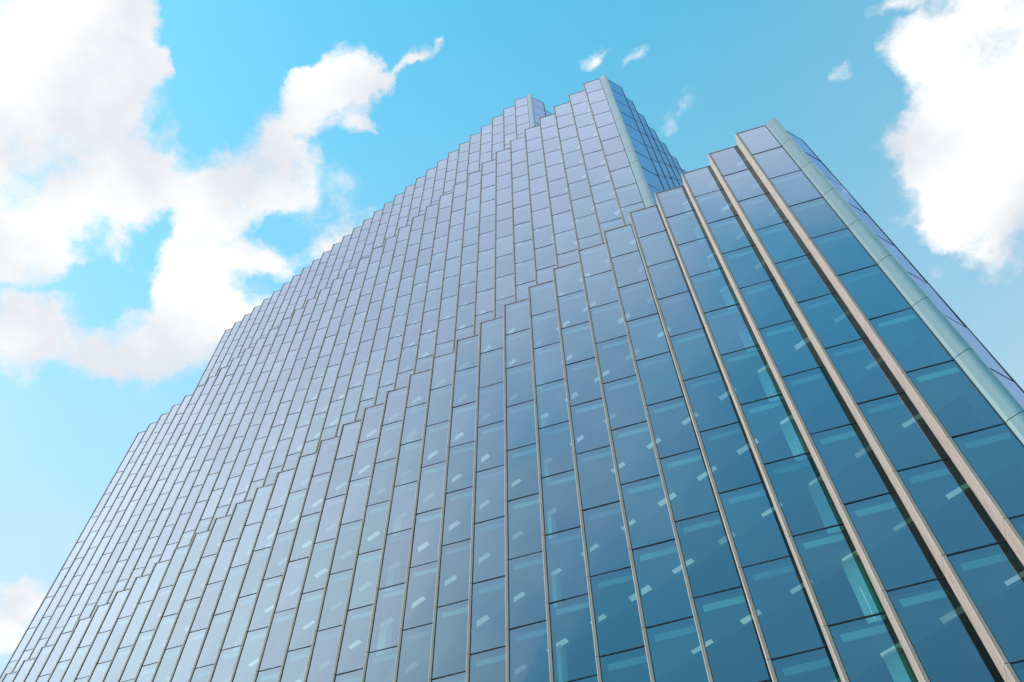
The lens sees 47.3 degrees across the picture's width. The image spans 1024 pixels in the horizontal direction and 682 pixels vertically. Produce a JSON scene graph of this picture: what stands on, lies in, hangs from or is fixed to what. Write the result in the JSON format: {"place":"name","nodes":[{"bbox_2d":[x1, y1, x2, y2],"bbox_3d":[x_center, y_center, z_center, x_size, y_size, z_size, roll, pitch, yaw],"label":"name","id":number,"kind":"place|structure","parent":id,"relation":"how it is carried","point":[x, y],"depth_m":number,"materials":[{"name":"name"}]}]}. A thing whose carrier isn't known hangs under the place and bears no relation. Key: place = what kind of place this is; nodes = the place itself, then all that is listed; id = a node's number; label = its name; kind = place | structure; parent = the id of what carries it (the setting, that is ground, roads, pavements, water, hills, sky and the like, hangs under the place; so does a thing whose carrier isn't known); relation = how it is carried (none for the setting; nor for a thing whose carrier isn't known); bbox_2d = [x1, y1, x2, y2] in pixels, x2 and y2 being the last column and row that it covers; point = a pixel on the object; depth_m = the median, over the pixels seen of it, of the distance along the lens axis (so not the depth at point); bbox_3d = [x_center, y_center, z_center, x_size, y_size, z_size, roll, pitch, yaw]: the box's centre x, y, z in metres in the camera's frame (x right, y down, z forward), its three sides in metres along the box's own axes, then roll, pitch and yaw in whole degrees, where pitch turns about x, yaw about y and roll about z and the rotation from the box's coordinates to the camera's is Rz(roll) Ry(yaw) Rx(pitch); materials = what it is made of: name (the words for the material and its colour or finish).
{"place":"outdoors","nodes":[
{"label":"outdoors","id":0,"kind":"place"},
{"bbox_2d":[0,74,1023,681],"bbox_3d":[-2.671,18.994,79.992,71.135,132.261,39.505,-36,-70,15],"label":"office tower","id":1,"kind":"structure","parent":0,"point":[592,382],"depth_m":46.85,"materials":[{"name":"glass"},{"name":"metal"}]},
{"bbox_2d":[0,79,1023,681],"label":"window","id":2,"kind":"structure","parent":1,"relation":"in","point":[698,254],"depth_m":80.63,"materials":[{"name":"blue glass"}]},
{"bbox_2d":[533,80,842,202],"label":"side window","id":3,"kind":"structure","parent":1,"relation":"in","point":[662,171],"depth_m":88.10,"materials":[{"name":"blue glass"}]},
{"bbox_2d":[0,0,1023,674],"label":"sky","id":4,"kind":"structure","parent":0,"point":[167,167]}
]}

